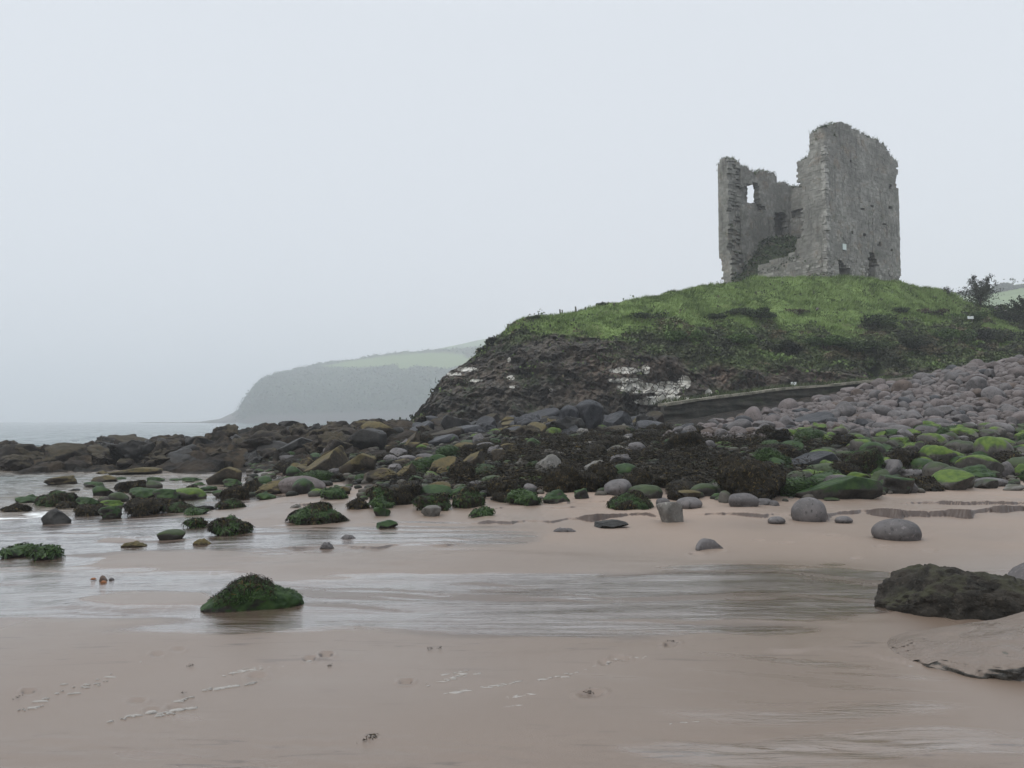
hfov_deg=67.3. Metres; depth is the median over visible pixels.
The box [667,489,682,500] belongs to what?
seaweed stone
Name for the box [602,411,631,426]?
rock
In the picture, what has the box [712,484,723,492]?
stone
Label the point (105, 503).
boulder
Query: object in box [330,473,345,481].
seaweed stone
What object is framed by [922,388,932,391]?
boulder
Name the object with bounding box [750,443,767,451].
seaweed stone
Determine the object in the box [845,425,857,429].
boulder
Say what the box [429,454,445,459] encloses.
stone
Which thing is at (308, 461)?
stone
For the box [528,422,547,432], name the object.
rock
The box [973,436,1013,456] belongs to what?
boulder
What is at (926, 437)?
stone
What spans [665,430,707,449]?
seaweed rock
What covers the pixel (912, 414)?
boulder
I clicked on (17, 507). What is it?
seaweed rock
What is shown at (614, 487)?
stone
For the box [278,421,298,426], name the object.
rock
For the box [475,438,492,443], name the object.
seaweed stone
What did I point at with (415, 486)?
seaweed stone
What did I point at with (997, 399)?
boulder
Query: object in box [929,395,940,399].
boulder
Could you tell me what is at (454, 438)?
rock
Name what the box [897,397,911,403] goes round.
boulder
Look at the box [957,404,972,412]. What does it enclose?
boulder
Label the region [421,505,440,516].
rock
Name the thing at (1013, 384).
boulder
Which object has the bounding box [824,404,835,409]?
boulder
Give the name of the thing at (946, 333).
bush
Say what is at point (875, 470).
boulder
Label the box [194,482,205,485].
boulder
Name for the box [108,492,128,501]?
boulder
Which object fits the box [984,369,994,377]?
boulder
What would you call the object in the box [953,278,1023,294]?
hedge
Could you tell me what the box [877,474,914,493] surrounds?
stone
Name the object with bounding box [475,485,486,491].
seaweed stone
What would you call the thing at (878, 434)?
stone
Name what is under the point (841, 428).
boulder
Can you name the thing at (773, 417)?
boulder
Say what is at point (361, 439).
rock
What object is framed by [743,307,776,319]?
bush
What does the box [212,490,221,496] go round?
boulder
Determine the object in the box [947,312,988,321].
bush
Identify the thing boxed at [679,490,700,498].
rock
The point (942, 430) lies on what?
seaweed stone
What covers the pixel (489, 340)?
bush
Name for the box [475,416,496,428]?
rock
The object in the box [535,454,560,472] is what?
rock
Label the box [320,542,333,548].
rock
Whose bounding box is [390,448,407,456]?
stone
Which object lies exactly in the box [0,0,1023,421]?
sky
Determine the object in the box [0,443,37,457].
rock
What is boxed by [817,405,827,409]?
boulder
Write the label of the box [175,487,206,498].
boulder
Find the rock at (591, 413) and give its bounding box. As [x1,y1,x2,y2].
[575,400,603,428]
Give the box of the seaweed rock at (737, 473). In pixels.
[714,454,786,499]
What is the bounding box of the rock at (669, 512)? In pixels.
[656,502,683,522]
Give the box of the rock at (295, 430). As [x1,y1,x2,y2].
[288,425,308,435]
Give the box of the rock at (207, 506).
[195,505,215,508]
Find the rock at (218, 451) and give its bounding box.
[207,448,229,456]
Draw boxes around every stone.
[255,483,280,493]
[258,476,271,483]
[272,459,287,472]
[279,455,293,459]
[281,460,298,474]
[291,478,314,494]
[297,465,306,471]
[300,457,313,465]
[300,470,333,480]
[310,453,320,460]
[329,468,338,473]
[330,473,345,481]
[340,486,349,493]
[354,474,363,479]
[375,452,396,464]
[385,445,394,451]
[388,463,401,469]
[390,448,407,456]
[391,479,422,497]
[392,459,410,465]
[394,444,415,454]
[406,459,426,471]
[407,442,420,448]
[408,475,421,481]
[411,451,422,455]
[418,456,434,470]
[419,432,433,442]
[428,481,450,487]
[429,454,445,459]
[435,445,460,456]
[436,467,447,475]
[451,487,463,497]
[460,444,478,456]
[472,433,484,441]
[473,443,492,452]
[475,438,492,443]
[475,464,496,476]
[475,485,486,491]
[479,475,499,482]
[486,445,502,457]
[492,491,508,502]
[497,428,510,437]
[514,458,528,466]
[524,453,544,460]
[526,438,539,445]
[546,427,560,434]
[575,471,606,491]
[576,428,588,433]
[582,460,601,470]
[594,439,609,448]
[595,425,606,429]
[604,479,631,495]
[606,430,622,434]
[606,434,630,444]
[608,445,627,450]
[610,454,629,464]
[615,463,635,474]
[616,440,645,445]
[631,432,644,438]
[645,424,656,428]
[653,474,675,487]
[656,423,671,430]
[665,479,695,493]
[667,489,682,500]
[692,424,704,430]
[697,444,709,450]
[706,440,715,447]
[710,449,729,456]
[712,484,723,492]
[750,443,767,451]
[753,447,792,465]
[755,425,777,435]
[755,443,801,457]
[759,428,793,442]
[762,440,778,443]
[768,457,785,470]
[777,476,822,496]
[781,440,803,450]
[786,471,812,477]
[793,428,824,438]
[796,434,810,440]
[802,469,818,473]
[810,422,826,431]
[810,449,835,453]
[811,463,834,470]
[811,472,832,478]
[819,460,832,463]
[821,447,836,451]
[821,469,841,473]
[823,474,845,481]
[829,433,857,445]
[829,459,862,475]
[834,451,849,457]
[847,472,870,477]
[848,427,870,436]
[849,439,870,449]
[859,442,885,452]
[870,469,889,479]
[871,437,888,443]
[874,431,886,436]
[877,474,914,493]
[881,449,920,458]
[882,444,892,449]
[884,459,902,474]
[885,429,897,434]
[886,439,903,446]
[897,428,912,436]
[901,441,924,448]
[902,447,919,451]
[907,429,920,434]
[908,435,917,442]
[909,458,932,469]
[910,484,917,492]
[914,425,937,433]
[916,433,947,445]
[918,445,957,464]
[922,421,941,427]
[932,469,974,489]
[936,427,949,433]
[939,434,953,441]
[941,466,973,487]
[945,432,960,439]
[948,456,965,466]
[954,455,1004,474]
[958,436,968,440]
[961,423,976,428]
[972,451,989,456]
[973,479,998,488]
[979,429,999,437]
[985,422,1014,432]
[989,426,1006,437]
[990,450,1023,462]
[992,471,1001,478]
[997,437,1015,445]
[1005,457,1023,467]
[1013,428,1023,433]
[1014,432,1023,440]
[1014,464,1023,475]
[1016,440,1023,444]
[1016,447,1023,452]
[1017,423,1023,428]
[1017,433,1023,440]
[1017,470,1023,480]
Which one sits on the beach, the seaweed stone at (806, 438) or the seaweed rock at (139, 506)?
the seaweed stone at (806, 438)
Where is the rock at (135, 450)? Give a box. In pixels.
[108,440,155,462]
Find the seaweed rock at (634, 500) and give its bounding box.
[605,490,653,509]
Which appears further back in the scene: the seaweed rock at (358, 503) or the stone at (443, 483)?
the stone at (443, 483)
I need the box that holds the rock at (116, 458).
[110,454,119,462]
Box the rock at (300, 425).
[291,423,304,428]
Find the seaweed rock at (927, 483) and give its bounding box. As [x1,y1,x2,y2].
[898,475,945,490]
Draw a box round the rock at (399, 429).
[393,427,403,432]
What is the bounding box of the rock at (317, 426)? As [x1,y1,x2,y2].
[306,423,322,430]
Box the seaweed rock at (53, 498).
[33,490,78,506]
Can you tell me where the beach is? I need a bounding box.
[0,378,1023,767]
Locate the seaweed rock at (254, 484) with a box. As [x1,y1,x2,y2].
[244,477,262,491]
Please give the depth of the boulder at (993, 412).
30.55 m
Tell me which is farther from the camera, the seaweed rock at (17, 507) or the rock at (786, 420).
the rock at (786, 420)
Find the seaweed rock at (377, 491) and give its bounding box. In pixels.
[366,484,396,505]
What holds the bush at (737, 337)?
on the hill at (666, 375)
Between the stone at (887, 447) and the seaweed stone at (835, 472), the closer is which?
the seaweed stone at (835, 472)
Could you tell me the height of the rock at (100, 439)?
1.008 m
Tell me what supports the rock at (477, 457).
on the beach
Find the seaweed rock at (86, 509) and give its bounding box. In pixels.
[73,502,102,516]
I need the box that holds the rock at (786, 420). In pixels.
[778,415,796,425]
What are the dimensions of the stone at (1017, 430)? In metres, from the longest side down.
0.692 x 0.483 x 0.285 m
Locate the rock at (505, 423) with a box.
[500,420,513,426]
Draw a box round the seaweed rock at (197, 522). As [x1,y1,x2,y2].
[181,517,207,527]
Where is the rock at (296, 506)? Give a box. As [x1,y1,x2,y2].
[290,504,300,507]
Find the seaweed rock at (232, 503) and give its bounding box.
[214,497,246,508]
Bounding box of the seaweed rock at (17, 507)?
[0,503,31,511]
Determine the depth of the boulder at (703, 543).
9.62 m
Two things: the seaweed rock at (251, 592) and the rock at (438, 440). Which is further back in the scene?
the rock at (438, 440)
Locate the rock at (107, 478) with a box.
[91,475,116,481]
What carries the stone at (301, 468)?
on the beach
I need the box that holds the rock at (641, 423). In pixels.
[635,420,662,429]
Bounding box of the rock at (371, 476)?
[363,468,396,482]
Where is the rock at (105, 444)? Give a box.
[100,442,111,447]
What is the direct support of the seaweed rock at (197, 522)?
on the beach
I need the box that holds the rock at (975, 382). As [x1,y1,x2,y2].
[965,376,986,390]
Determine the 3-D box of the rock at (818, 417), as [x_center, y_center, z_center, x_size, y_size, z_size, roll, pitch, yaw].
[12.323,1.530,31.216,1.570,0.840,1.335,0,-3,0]
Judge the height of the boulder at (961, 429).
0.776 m
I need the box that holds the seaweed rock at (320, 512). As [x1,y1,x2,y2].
[284,500,349,524]
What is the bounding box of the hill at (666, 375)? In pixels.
[411,277,1022,421]
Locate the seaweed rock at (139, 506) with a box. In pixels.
[124,497,165,516]
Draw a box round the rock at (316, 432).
[305,427,331,435]
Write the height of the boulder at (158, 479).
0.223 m
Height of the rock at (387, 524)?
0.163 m
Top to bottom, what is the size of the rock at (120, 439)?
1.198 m
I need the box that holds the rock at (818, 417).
[795,411,834,423]
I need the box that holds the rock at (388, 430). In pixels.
[360,421,397,437]
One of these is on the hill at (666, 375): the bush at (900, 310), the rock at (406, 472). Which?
the bush at (900, 310)
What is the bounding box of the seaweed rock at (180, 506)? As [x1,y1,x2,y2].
[161,499,195,512]
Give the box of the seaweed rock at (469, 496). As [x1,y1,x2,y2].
[451,485,485,508]
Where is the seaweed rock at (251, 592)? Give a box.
[200,572,303,612]
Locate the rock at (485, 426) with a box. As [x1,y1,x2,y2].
[478,422,495,430]
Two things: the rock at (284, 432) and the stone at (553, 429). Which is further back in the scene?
the rock at (284, 432)
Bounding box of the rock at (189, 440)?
[185,437,213,445]
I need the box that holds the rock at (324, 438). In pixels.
[317,431,351,452]
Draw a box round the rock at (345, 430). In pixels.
[336,425,355,434]
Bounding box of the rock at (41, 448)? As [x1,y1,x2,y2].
[37,444,50,452]
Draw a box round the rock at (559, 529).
[553,527,575,531]
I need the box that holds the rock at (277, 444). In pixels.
[256,441,286,450]
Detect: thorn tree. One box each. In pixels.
[940,286,953,295]
[955,273,1003,310]
[989,295,1023,328]
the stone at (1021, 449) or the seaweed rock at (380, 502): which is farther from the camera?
the stone at (1021, 449)
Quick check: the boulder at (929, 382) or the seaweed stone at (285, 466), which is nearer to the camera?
the seaweed stone at (285, 466)
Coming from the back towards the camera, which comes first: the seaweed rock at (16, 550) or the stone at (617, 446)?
the stone at (617, 446)
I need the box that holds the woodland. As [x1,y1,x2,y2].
[232,345,483,420]
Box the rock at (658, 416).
[646,411,664,422]
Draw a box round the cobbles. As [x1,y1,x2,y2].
[662,361,1023,439]
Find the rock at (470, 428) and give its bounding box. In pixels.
[455,425,481,432]
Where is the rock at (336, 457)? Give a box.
[303,445,347,472]
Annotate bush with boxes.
[485,335,495,345]
[525,315,539,319]
[628,312,668,320]
[664,330,707,341]
[707,313,727,318]
[720,332,756,343]
[724,307,750,315]
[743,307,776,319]
[769,340,802,353]
[785,308,809,313]
[799,334,851,348]
[844,339,889,352]
[860,314,897,325]
[892,307,910,313]
[895,332,933,349]
[916,308,949,315]
[931,328,977,343]
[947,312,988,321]
[973,327,1023,342]
[989,307,1023,321]
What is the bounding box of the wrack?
[351,421,1016,489]
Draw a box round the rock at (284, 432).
[277,428,289,436]
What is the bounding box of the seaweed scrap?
[363,733,377,740]
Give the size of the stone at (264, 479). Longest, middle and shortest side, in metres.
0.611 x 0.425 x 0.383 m
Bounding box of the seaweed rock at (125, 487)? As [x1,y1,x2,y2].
[114,480,146,492]
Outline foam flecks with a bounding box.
[17,656,698,723]
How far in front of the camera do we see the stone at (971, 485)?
18.07 m
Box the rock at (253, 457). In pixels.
[243,450,263,467]
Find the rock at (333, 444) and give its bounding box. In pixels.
[323,439,352,452]
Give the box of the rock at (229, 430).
[212,424,240,436]
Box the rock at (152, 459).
[144,453,169,466]
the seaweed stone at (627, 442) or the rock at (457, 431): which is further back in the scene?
the rock at (457, 431)
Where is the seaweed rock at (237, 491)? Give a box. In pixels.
[218,484,249,500]
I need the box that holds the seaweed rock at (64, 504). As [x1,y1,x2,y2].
[55,500,77,508]
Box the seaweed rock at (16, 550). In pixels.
[0,542,35,558]
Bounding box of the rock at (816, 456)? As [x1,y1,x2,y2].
[791,451,837,465]
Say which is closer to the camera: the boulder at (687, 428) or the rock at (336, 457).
the rock at (336, 457)
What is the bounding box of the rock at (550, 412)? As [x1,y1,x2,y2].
[529,408,559,416]
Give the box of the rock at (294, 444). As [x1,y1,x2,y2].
[277,437,311,452]
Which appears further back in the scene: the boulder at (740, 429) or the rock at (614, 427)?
the rock at (614, 427)
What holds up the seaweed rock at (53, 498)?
on the beach
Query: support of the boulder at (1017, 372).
on the beach
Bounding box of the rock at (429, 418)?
[426,416,437,420]
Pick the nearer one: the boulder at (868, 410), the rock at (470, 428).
the boulder at (868, 410)
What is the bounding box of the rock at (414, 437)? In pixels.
[405,431,419,442]
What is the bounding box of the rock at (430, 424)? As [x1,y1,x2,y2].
[410,421,433,430]
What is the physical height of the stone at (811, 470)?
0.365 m
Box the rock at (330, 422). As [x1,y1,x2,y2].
[323,421,355,428]
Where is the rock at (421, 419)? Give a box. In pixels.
[414,416,427,422]
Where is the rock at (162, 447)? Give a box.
[138,440,170,462]
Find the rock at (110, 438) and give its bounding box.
[98,434,135,443]
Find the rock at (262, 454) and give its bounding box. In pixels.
[256,450,268,461]
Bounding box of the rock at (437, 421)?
[432,417,457,425]
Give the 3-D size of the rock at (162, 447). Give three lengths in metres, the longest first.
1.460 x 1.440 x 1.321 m
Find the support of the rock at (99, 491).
on the beach
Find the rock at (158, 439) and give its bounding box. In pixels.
[145,438,165,441]
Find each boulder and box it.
[0,440,15,447]
[0,454,33,470]
[15,494,38,502]
[44,475,76,485]
[76,497,98,504]
[83,481,103,486]
[98,496,109,504]
[98,505,122,518]
[100,500,123,506]
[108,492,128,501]
[128,487,155,497]
[146,477,164,481]
[146,480,162,487]
[152,489,179,499]
[157,529,185,539]
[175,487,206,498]
[181,477,201,481]
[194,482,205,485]
[200,486,216,490]
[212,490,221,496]
[222,479,241,486]
[238,436,275,452]
[255,491,275,499]
[278,476,325,492]
[322,421,353,429]
[383,454,397,464]
[397,455,415,460]
[415,444,427,450]
[415,453,431,457]
[424,471,438,478]
[491,449,507,462]
[500,443,516,452]
[524,483,536,488]
[542,489,569,503]
[574,488,588,498]
[628,442,645,454]
[628,484,662,498]
[656,498,669,503]
[672,426,682,431]
[676,497,702,508]
[682,425,696,430]
[690,483,717,495]
[695,538,723,550]
[700,429,714,434]
[702,423,717,427]
[707,419,718,424]
[713,418,727,423]
[714,429,728,437]
[718,490,730,502]
[726,419,752,428]
[728,493,758,506]
[729,426,747,435]
[734,415,752,422]
[744,406,763,421]
[745,427,755,434]
[758,498,770,504]
[761,407,773,414]
[764,414,779,421]
[768,516,785,523]
[769,500,779,505]
[771,407,780,411]
[773,421,785,427]
[778,398,798,409]
[791,497,826,521]
[792,408,810,411]
[794,412,801,417]
[811,395,823,401]
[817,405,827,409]
[819,395,831,401]
[823,497,839,500]
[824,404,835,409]
[825,417,837,421]
[829,394,836,399]
[829,409,840,417]
[831,424,849,434]
[835,401,855,416]
[835,516,852,523]
[838,416,846,422]
[840,387,854,393]
[842,396,854,401]
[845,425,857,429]
[851,389,863,395]
[853,418,868,425]
[854,383,873,389]
[857,402,868,407]
[857,412,875,418]
[862,409,873,412]
[869,390,881,398]
[870,378,885,386]
[871,405,891,415]
[871,414,881,419]
[871,428,884,433]
[871,467,881,473]
[871,518,921,540]
[872,422,888,427]
[874,563,1023,620]
[876,384,888,389]
[876,416,894,422]
[878,391,891,398]
[879,400,897,406]
[887,410,901,416]
[887,424,911,429]
[888,437,909,444]
[890,395,900,399]
[891,379,912,391]
[894,407,906,410]
[896,415,905,419]
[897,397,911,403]
[897,418,922,427]
[898,401,908,407]
[900,469,921,475]
[901,390,913,396]
[904,395,916,401]
[904,410,922,419]
[909,401,924,407]
[910,379,921,383]
[912,372,929,378]
[912,389,923,394]
[916,397,926,402]
[921,377,931,382]
[922,380,935,384]
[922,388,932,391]
[922,403,932,409]
[922,461,948,475]
[924,407,944,417]
[928,418,949,423]
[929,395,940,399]
[930,398,946,406]
[933,405,957,415]
[936,423,953,426]
[937,386,945,392]
[944,372,957,380]
[944,440,973,453]
[945,365,956,369]
[946,384,957,390]
[949,395,959,401]
[949,424,978,440]
[950,411,960,415]
[951,414,971,421]
[955,379,962,384]
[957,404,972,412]
[958,372,970,376]
[958,387,967,391]
[959,464,996,477]
[961,374,987,383]
[964,391,975,397]
[966,413,978,416]
[968,359,983,365]
[968,367,978,371]
[971,388,981,396]
[973,400,985,405]
[973,406,985,412]
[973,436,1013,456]
[974,477,1007,486]
[977,422,987,429]
[978,397,990,402]
[981,386,1006,398]
[982,403,996,408]
[984,362,1004,368]
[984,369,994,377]
[985,410,1000,419]
[987,380,997,383]
[987,415,997,419]
[990,395,1006,404]
[998,383,1011,390]
[1001,404,1020,411]
[1002,461,1014,476]
[1003,411,1014,417]
[1004,357,1019,362]
[1006,390,1014,394]
[1006,417,1019,426]
[1007,367,1023,377]
[1007,563,1023,579]
[1009,382,1018,388]
[1011,389,1023,397]
[1011,411,1023,426]
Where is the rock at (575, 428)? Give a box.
[561,425,578,434]
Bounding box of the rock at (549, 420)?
[543,418,555,423]
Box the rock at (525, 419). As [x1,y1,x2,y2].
[514,414,541,425]
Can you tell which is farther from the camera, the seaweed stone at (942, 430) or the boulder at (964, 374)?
the boulder at (964, 374)
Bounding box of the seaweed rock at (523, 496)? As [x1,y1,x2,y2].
[504,487,542,505]
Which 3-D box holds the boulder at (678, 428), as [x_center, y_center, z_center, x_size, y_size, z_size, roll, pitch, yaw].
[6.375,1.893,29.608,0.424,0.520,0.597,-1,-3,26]
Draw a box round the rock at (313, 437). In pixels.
[298,434,317,440]
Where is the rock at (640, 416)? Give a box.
[633,413,655,426]
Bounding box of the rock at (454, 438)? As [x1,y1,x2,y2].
[450,436,457,441]
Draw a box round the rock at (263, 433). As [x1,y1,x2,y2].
[249,430,283,440]
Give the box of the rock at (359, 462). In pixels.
[339,453,375,473]
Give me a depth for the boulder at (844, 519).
12.12 m
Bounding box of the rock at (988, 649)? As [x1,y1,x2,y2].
[887,612,1023,681]
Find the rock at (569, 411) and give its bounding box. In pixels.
[558,405,578,418]
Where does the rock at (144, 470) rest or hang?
in the sea
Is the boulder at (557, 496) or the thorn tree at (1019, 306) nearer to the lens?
the boulder at (557, 496)
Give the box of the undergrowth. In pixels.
[399,272,1023,422]
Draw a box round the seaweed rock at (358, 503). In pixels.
[344,496,369,509]
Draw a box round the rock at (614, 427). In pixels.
[602,425,628,431]
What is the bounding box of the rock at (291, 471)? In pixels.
[286,466,302,476]
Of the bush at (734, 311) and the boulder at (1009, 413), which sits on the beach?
the boulder at (1009, 413)
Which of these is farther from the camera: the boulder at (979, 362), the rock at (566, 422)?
the boulder at (979, 362)
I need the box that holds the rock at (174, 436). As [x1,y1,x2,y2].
[149,434,185,443]
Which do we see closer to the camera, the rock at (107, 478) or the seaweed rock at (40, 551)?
the seaweed rock at (40, 551)
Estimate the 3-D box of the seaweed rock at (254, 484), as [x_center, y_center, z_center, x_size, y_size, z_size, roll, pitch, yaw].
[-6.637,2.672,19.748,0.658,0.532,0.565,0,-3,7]
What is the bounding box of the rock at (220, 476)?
[206,467,241,484]
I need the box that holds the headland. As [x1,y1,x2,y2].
[139,346,482,422]
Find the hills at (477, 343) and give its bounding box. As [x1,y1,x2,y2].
[436,339,485,349]
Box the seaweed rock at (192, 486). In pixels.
[185,484,198,487]
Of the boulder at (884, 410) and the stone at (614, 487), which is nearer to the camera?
the stone at (614, 487)
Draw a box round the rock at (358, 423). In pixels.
[354,420,366,427]
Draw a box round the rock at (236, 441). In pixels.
[232,438,244,448]
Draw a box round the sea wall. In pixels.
[647,371,933,420]
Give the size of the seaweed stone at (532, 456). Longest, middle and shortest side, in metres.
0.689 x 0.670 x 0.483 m
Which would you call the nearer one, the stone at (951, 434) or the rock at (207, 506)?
the rock at (207, 506)
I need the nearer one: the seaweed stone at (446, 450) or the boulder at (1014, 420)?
the seaweed stone at (446, 450)
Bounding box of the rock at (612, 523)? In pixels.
[594,519,628,527]
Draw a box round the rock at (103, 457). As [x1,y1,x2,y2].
[91,451,114,464]
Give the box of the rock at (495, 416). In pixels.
[486,413,499,422]
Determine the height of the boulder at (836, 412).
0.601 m
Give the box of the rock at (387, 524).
[376,520,397,527]
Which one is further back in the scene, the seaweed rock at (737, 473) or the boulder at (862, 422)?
the boulder at (862, 422)
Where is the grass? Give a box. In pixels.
[485,273,1022,348]
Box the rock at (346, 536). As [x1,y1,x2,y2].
[341,534,354,538]
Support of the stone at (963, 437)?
on the beach
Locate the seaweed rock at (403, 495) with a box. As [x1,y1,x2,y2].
[394,485,413,504]
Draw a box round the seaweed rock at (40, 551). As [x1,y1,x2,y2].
[25,542,65,560]
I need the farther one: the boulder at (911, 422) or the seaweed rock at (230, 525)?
the boulder at (911, 422)
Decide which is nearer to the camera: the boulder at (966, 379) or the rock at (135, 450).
the rock at (135, 450)
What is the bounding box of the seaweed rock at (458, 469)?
[447,460,477,482]
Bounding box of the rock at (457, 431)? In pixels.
[431,427,463,436]
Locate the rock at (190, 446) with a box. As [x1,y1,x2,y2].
[180,444,195,448]
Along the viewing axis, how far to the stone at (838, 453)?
22.38 m
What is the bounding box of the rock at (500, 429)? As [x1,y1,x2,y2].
[498,425,520,430]
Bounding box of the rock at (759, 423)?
[752,420,774,428]
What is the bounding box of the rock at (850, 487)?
[795,475,882,498]
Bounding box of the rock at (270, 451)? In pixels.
[262,447,279,458]
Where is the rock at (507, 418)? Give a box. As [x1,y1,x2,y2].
[500,416,513,423]
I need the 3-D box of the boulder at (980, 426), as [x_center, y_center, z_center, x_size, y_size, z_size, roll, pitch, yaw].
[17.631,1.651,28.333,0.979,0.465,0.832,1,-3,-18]
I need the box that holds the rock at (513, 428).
[506,426,520,430]
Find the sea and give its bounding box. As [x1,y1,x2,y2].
[0,422,350,518]
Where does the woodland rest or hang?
on the headland
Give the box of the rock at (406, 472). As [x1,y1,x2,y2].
[396,463,415,479]
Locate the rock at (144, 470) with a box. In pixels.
[108,467,162,474]
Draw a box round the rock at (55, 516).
[41,508,71,523]
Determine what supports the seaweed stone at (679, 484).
on the beach
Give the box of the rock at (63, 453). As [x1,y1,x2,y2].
[41,443,88,462]
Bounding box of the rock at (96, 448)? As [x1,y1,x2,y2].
[86,444,109,454]
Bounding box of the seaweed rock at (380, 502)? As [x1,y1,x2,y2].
[367,495,394,508]
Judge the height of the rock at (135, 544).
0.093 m
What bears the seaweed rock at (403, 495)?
on the beach
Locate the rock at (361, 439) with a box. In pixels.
[348,428,386,449]
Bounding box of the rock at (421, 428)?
[416,425,431,432]
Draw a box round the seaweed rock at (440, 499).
[411,491,450,510]
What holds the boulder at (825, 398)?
on the beach
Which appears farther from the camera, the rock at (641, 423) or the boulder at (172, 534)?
the rock at (641, 423)
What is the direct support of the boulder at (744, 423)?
on the beach
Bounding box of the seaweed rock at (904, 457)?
[885,448,912,468]
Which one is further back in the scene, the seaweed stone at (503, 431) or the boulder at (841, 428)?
the seaweed stone at (503, 431)
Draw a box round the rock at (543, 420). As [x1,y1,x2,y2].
[540,416,557,422]
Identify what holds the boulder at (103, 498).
on the beach
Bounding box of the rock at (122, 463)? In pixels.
[116,458,135,468]
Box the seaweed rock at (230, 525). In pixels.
[205,514,254,535]
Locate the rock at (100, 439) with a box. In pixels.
[95,435,103,442]
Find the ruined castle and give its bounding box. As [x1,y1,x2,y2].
[716,121,900,284]
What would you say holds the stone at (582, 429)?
on the beach
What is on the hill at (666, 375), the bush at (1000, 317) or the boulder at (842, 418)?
the bush at (1000, 317)
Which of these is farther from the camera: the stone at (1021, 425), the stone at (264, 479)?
the stone at (1021, 425)
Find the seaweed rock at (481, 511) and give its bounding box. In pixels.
[468,506,496,517]
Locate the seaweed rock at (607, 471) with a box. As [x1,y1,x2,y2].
[587,461,619,486]
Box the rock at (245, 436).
[236,434,250,438]
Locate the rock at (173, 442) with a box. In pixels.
[156,439,183,446]
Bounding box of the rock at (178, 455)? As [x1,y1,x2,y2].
[165,448,195,462]
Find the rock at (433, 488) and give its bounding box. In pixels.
[420,484,451,496]
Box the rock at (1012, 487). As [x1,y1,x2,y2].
[1003,484,1023,490]
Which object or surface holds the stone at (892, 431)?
on the beach
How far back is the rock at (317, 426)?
35.60 m
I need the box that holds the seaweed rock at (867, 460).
[839,447,885,473]
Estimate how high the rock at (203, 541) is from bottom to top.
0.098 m
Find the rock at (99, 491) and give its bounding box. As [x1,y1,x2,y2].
[92,486,113,495]
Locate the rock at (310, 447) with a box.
[302,440,319,453]
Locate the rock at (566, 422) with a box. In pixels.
[548,416,585,429]
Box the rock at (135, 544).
[121,541,146,546]
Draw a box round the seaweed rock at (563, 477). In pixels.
[542,462,580,492]
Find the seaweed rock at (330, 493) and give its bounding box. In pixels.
[319,486,348,499]
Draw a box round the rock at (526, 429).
[509,424,541,436]
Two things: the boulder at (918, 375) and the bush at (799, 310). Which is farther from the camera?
the bush at (799, 310)
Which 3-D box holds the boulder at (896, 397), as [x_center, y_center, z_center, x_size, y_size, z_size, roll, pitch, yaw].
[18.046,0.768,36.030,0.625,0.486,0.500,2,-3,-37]
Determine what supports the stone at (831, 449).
on the beach
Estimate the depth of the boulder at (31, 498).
17.98 m
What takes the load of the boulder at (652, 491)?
on the beach
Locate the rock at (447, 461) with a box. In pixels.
[429,456,457,471]
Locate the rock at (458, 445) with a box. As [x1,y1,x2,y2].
[455,442,476,455]
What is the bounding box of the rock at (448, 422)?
[440,415,470,429]
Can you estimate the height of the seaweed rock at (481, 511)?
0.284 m
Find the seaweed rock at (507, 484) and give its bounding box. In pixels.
[485,475,518,496]
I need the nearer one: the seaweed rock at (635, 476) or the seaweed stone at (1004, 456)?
the seaweed rock at (635, 476)
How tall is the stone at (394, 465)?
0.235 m
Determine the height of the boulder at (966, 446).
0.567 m
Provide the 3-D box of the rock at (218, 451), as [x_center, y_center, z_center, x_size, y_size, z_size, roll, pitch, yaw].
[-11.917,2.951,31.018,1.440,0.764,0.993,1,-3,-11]
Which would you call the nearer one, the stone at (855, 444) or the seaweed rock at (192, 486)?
the seaweed rock at (192, 486)
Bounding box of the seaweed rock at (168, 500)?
[156,497,178,503]
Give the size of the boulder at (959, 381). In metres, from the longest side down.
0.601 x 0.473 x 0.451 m
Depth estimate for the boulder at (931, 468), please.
18.86 m
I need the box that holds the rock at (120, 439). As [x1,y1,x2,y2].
[114,435,146,443]
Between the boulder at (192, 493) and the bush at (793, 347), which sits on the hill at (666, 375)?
the bush at (793, 347)
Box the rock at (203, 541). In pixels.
[193,538,210,544]
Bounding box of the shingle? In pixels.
[245,424,1023,501]
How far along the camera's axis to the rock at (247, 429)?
68.98 m
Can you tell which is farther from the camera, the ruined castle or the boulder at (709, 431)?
the ruined castle
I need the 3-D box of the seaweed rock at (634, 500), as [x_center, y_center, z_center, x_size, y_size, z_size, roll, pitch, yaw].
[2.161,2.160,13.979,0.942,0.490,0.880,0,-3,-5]
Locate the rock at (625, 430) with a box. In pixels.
[618,427,629,433]
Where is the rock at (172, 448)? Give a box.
[170,444,184,451]
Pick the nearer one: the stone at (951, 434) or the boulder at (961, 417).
the stone at (951, 434)
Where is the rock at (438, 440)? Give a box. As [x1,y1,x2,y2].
[428,434,459,446]
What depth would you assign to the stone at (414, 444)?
29.04 m
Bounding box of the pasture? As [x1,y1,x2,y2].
[956,284,1023,307]
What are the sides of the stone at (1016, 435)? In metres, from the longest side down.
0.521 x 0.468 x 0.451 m
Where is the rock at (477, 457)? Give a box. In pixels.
[463,450,484,465]
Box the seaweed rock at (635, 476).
[620,467,654,486]
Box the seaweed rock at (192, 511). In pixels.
[183,507,210,515]
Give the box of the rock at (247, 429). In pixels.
[238,427,251,433]
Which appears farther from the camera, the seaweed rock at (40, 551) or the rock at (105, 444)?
the rock at (105, 444)
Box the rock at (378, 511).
[373,507,390,515]
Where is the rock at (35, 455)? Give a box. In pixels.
[9,444,43,459]

